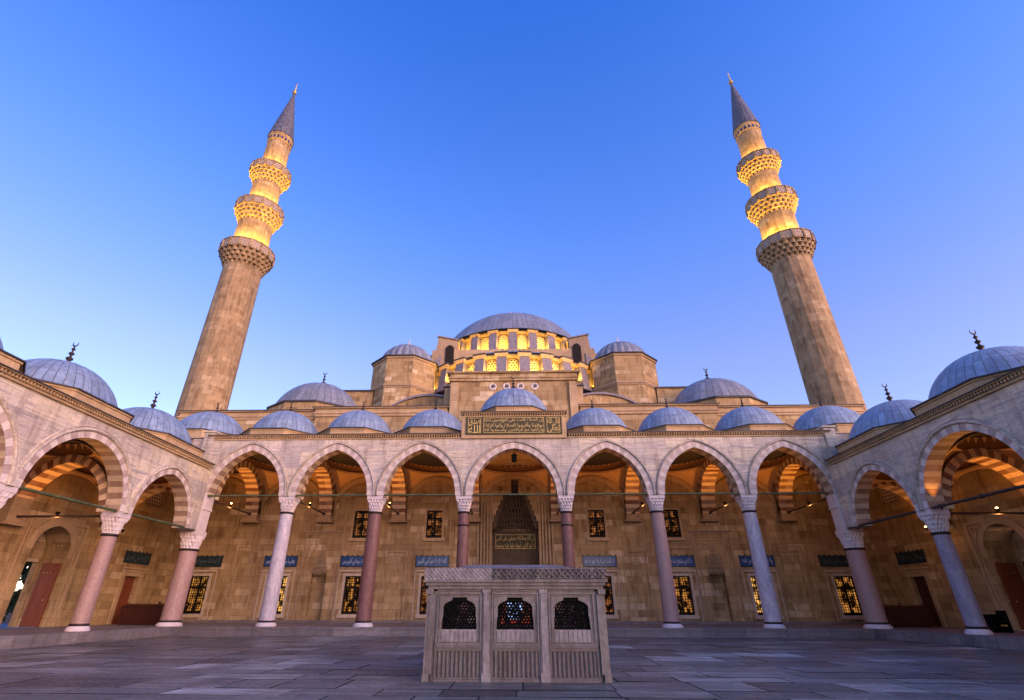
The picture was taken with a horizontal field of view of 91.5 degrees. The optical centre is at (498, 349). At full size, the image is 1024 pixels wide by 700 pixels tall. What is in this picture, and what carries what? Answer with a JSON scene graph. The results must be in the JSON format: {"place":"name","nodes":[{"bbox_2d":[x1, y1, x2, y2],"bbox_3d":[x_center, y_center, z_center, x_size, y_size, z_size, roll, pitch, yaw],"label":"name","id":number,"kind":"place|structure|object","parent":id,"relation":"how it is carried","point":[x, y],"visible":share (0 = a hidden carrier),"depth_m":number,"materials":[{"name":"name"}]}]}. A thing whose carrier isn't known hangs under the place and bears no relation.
{"place":"outdoors","nodes":[
{"label":"outdoors","id":0,"kind":"place"},
{"bbox_2d":[1,613,11,622],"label":"garden wall","id":1,"kind":"structure","parent":0,"point":[8,617],"depth_m":45.09,"materials":[{"name":"stone"}]},
{"bbox_2d":[0,636,1023,699],"bbox_3d":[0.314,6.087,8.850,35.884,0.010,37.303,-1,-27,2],"label":"courtyard floor","id":2,"kind":"structure","parent":0,"point":[103,680],"depth_m":11.73,"materials":[{"name":"stone"}]},
{"bbox_2d":[421,565,612,682],"bbox_3d":[0.410,6.444,12.015,4.000,2.265,3.424,-1,-27,2],"label":"ablution fountain","id":3,"kind":"object","parent":2,"relation":"on","point":[541,646],"visible":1,"depth_m":10.60,"materials":[{"name":"stone"}]},
{"bbox_2d":[0,623,1023,630],"bbox_3d":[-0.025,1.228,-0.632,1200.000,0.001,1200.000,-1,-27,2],"label":"ground","id":4,"kind":"structure","parent":0,"point":[3,625],"depth_m":36.25,"materials":[{"name":"grey stone"}]},
{"bbox_2d":[2,562,32,621],"bbox_3d":[-35.611,14.504,36.092,10.144,9.877,13.107,-1,-27,2],"label":"tree","id":5,"kind":"object","parent":4,"relation":"on","point":[16,594],"visible":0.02,"depth_m":34.38,"materials":[{"name":"green plant"}]},
{"bbox_2d":[0,623,1023,650],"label":"platform","id":6,"kind":"structure","parent":4,"relation":"on","point":[14,638],"depth_m":25.18,"materials":[{"name":"stone"}]},
{"bbox_2d":[0,338,215,642],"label":"arcade","id":7,"kind":"object","parent":6,"relation":"on","point":[85,456],"visible":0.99,"depth_m":24.37,"materials":[{"name":"stone"}]},
{"bbox_2d":[19,545,61,626],"bbox_3d":[-23.643,12.196,25.911,1.000,3.830,0.153,-1,-27,2],"label":"door","id":8,"kind":"structure","parent":7,"relation":"in","point":[40,595],"depth_m":25.69,"materials":[{"name":"brown wood"}]},
{"bbox_2d":[111,576,134,623],"bbox_3d":[-23.061,15.269,30.470,0.080,2.590,1.200,-1,-27,2],"label":"side door","id":9,"kind":"structure","parent":7,"relation":"in","point":[128,582],"depth_m":30.66,"materials":[{"name":"brown wood"}]},
{"bbox_2d":[147,492,163,506],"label":"lattice window","id":10,"kind":"structure","parent":7,"relation":"in","point":[156,499],"depth_m":33.41,"materials":[{"name":"paint"}]},
{"bbox_2d":[145,491,166,508],"bbox_3d":[-22.825,9.849,33.258,0.030,1.200,1.700,-1,-27,2],"label":"window frame","id":11,"kind":"structure","parent":7,"relation":"in","point":[146,503],"depth_m":33.50,"materials":[{"name":"stone"}]},
{"bbox_2d":[116,602,163,624],"bbox_3d":[-20.477,15.514,29.430,3.100,1.210,1.300,-1,-27,2],"label":"storage chest","id":12,"kind":"object","parent":6,"relation":"on","point":[139,614],"visible":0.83,"depth_m":28.85,"materials":[{"name":"brown wood"}]},
{"bbox_2d":[119,376,929,628],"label":"entrance portico","id":13,"kind":"structure","parent":6,"relation":"on","point":[742,449],"depth_m":30.36,"materials":[{"name":"stone"}]},
{"bbox_2d":[511,453,517,461],"bbox_3d":[0.946,6.437,30.419,0.388,0.750,0.388,-12,-30,22],"label":"lantern","id":14,"kind":"object","parent":13,"relation":"hanging from","point":[514,457],"visible":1,"depth_m":30.23,"materials":[{"name":"black metal"}]},
{"bbox_2d":[883,603,935,626],"bbox_3d":[22.552,14.958,28.178,3.000,1.210,1.300,-1,-27,2],"label":"storage chest","id":15,"kind":"object","parent":6,"relation":"on","point":[899,615],"visible":0.81,"depth_m":27.60,"materials":[{"name":"brown wood"}]},
{"bbox_2d":[824,330,1023,646],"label":"arcade","id":16,"kind":"object","parent":6,"relation":"on","point":[953,445],"visible":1,"depth_m":24.29,"materials":[{"name":"stone"}]},
{"bbox_2d":[877,488,900,505],"bbox_3d":[24.921,9.232,31.868,0.030,1.200,1.700,-1,-27,2],"label":"window frame","id":17,"kind":"structure","parent":16,"relation":"in","point":[899,500],"depth_m":31.95,"materials":[{"name":"stone"}]},
{"bbox_2d":[880,488,898,503],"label":"lattice window","id":18,"kind":"structure","parent":16,"relation":"in","point":[888,496],"depth_m":32.02,"materials":[{"name":"paint"}]},
{"bbox_2d":[914,577,941,626],"bbox_3d":[25.135,14.646,29.068,0.080,2.590,1.200,-1,-27,2],"label":"side door","id":19,"kind":"structure","parent":16,"relation":"in","point":[923,589],"depth_m":29.24,"materials":[{"name":"brown wood"}]},
{"bbox_2d":[994,544,1023,629],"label":"door","id":20,"kind":"structure","parent":16,"relation":"in","point":[1013,583],"depth_m":24.49,"materials":[{"name":"brown wood"}]},
{"bbox_2d":[158,311,889,624],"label":"mosque","id":21,"kind":"structure","parent":4,"relation":"on","point":[476,365],"depth_m":34.82,"materials":[{"name":"stone"}]},
{"bbox_2d":[182,570,217,619],"bbox_3d":[-20.345,16.475,33.540,2.300,3.070,0.430,-1,-27,2],"label":"window","id":22,"kind":"structure","parent":21,"relation":"in","point":[196,599],"depth_m":33.56,"materials":[{"name":"beige stone"}]},
{"bbox_2d":[174,83,297,418],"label":"minaret","id":23,"kind":"object","parent":21,"relation":"on","point":[246,255],"visible":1,"depth_m":46.74,"materials":[{"name":"stone"}]},
{"bbox_2d":[252,570,295,619],"bbox_3d":[-14.967,16.406,33.383,2.300,3.070,0.430,-1,-27,2],"label":"window","id":24,"kind":"structure","parent":21,"relation":"in","point":[286,576],"depth_m":33.36,"materials":[{"name":"beige stone"}]},
{"bbox_2d":[333,570,361,619],"bbox_3d":[-9.670,16.337,33.229,2.300,3.070,0.430,-1,-27,2],"label":"window","id":25,"kind":"structure","parent":21,"relation":"in","point":[352,582],"depth_m":33.28,"materials":[{"name":"yellow metal"}]},
{"bbox_2d":[342,501,368,547],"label":"window","id":26,"kind":"structure","parent":21,"relation":"in","point":[361,516],"depth_m":35.32,"materials":[{"name":"stone"}]},
{"bbox_2d":[411,570,427,619],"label":"window","id":27,"kind":"structure","parent":21,"relation":"in","point":[422,597],"depth_m":33.03,"materials":[{"name":"beige stone"}]},
{"bbox_2d":[416,501,451,547],"bbox_3d":[-4.514,12.280,35.137,2.340,3.150,0.430,-1,-27,2],"label":"window","id":28,"kind":"structure","parent":21,"relation":"in","point":[434,518],"depth_m":35.14,"materials":[{"name":"stone"}]},
{"bbox_2d":[469,364,473,370],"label":"window","id":29,"kind":"structure","parent":21,"relation":"in","point":[471,368],"depth_m":48.22,"materials":[{"name":"yellow glass"}]},
{"bbox_2d":[482,338,488,349],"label":"window","id":30,"kind":"structure","parent":21,"relation":"in","point":[485,342],"depth_m":60.43,"materials":[{"name":"yellow glass"}]},
{"bbox_2d":[488,361,495,370],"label":"window","id":31,"kind":"structure","parent":21,"relation":"in","point":[491,365],"depth_m":47.45,"materials":[{"name":"yellow glass"}]},
{"bbox_2d":[489,383,496,389],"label":"round window","id":32,"kind":"structure","parent":21,"relation":"in","point":[492,386],"depth_m":39.22,"materials":[{"name":"stone"}]},
{"bbox_2d":[499,335,507,348],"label":"window","id":33,"kind":"structure","parent":21,"relation":"in","point":[503,341],"depth_m":59.81,"materials":[{"name":"yellow glass"}]},
{"bbox_2d":[503,383,509,388],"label":"round window","id":34,"kind":"structure","parent":21,"relation":"in","point":[505,386],"depth_m":39.21,"materials":[{"name":"stone"}]},
{"bbox_2d":[509,360,516,370],"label":"window","id":35,"kind":"structure","parent":21,"relation":"in","point":[513,363],"depth_m":47.17,"materials":[{"name":"yellow glass"}]},
{"bbox_2d":[508,359,517,370],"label":"window frame","id":36,"kind":"structure","parent":21,"relation":"in","point":[510,359],"depth_m":47.21,"materials":[{"name":"stone"}]},
{"bbox_2d":[517,383,523,388],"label":"round window","id":37,"kind":"structure","parent":21,"relation":"in","point":[520,385],"depth_m":39.19,"materials":[{"name":"stone"}]},
{"bbox_2d":[518,335,526,348],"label":"window","id":38,"kind":"structure","parent":21,"relation":"in","point":[521,339],"depth_m":59.74,"materials":[{"name":"yellow glass"}]},
{"bbox_2d":[531,360,537,369],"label":"window","id":39,"kind":"structure","parent":21,"relation":"in","point":[534,364],"depth_m":47.35,"materials":[{"name":"yellow glass"}]},
{"bbox_2d":[531,383,538,389],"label":"round window","id":40,"kind":"structure","parent":21,"relation":"in","point":[534,386],"depth_m":39.15,"materials":[{"name":"stone"}]},
{"bbox_2d":[537,337,543,348],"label":"window","id":41,"kind":"structure","parent":21,"relation":"in","point":[540,342],"depth_m":60.23,"materials":[{"name":"yellow glass"}]},
{"bbox_2d":[552,363,557,369],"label":"window","id":42,"kind":"structure","parent":21,"relation":"in","point":[554,365],"depth_m":47.97,"materials":[{"name":"yellow glass"}]},
{"bbox_2d":[578,500,615,547],"bbox_3d":[6.820,12.133,34.807,2.340,3.150,0.430,-1,-27,2],"label":"window","id":43,"kind":"structure","parent":21,"relation":"in","point":[595,517],"depth_m":34.81,"materials":[{"name":"stone"}]},
{"bbox_2d":[603,570,622,620],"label":"window","id":44,"kind":"structure","parent":21,"relation":"in","point":[610,608],"depth_m":32.68,"materials":[{"name":"beige stone"}]},
{"bbox_2d":[663,500,692,547],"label":"window","id":45,"kind":"structure","parent":21,"relation":"in","point":[673,527],"depth_m":34.65,"materials":[{"name":"stone"}]},
{"bbox_2d":[672,570,703,620],"bbox_3d":[11.959,16.057,32.600,2.300,3.070,0.430,-1,-27,2],"label":"window","id":46,"kind":"structure","parent":21,"relation":"in","point":[681,581],"depth_m":32.64,"materials":[{"name":"yellow metal"}]},
{"bbox_2d":[741,570,788,621],"bbox_3d":[17.256,15.989,32.445,2.300,3.070,0.430,-1,-27,2],"label":"window","id":47,"kind":"structure","parent":21,"relation":"in","point":[751,576],"depth_m":32.43,"materials":[{"name":"beige stone"}]},
{"bbox_2d":[728,73,866,412],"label":"minaret","id":48,"kind":"object","parent":21,"relation":"on","point":[785,248],"visible":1,"depth_m":45.10,"materials":[{"name":"stone"}]},
{"bbox_2d":[824,570,863,621],"bbox_3d":[22.634,15.919,32.289,2.300,3.070,0.430,-1,-27,2],"label":"window","id":49,"kind":"structure","parent":21,"relation":"in","point":[843,584],"depth_m":32.34,"materials":[{"name":"black metal"}]},
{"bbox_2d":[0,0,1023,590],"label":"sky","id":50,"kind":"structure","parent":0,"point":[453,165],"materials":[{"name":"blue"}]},
{"bbox_2d":[983,610,1013,632],"bbox_3d":[21.827,11.882,21.825,0.700,0.850,0.550,-1,-27,2],"label":"shoe rack","id":51,"kind":"object","parent":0,"point":[998,621],"visible":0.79,"depth_m":21.85,"materials":[{"name":"black metal"}]}
]}

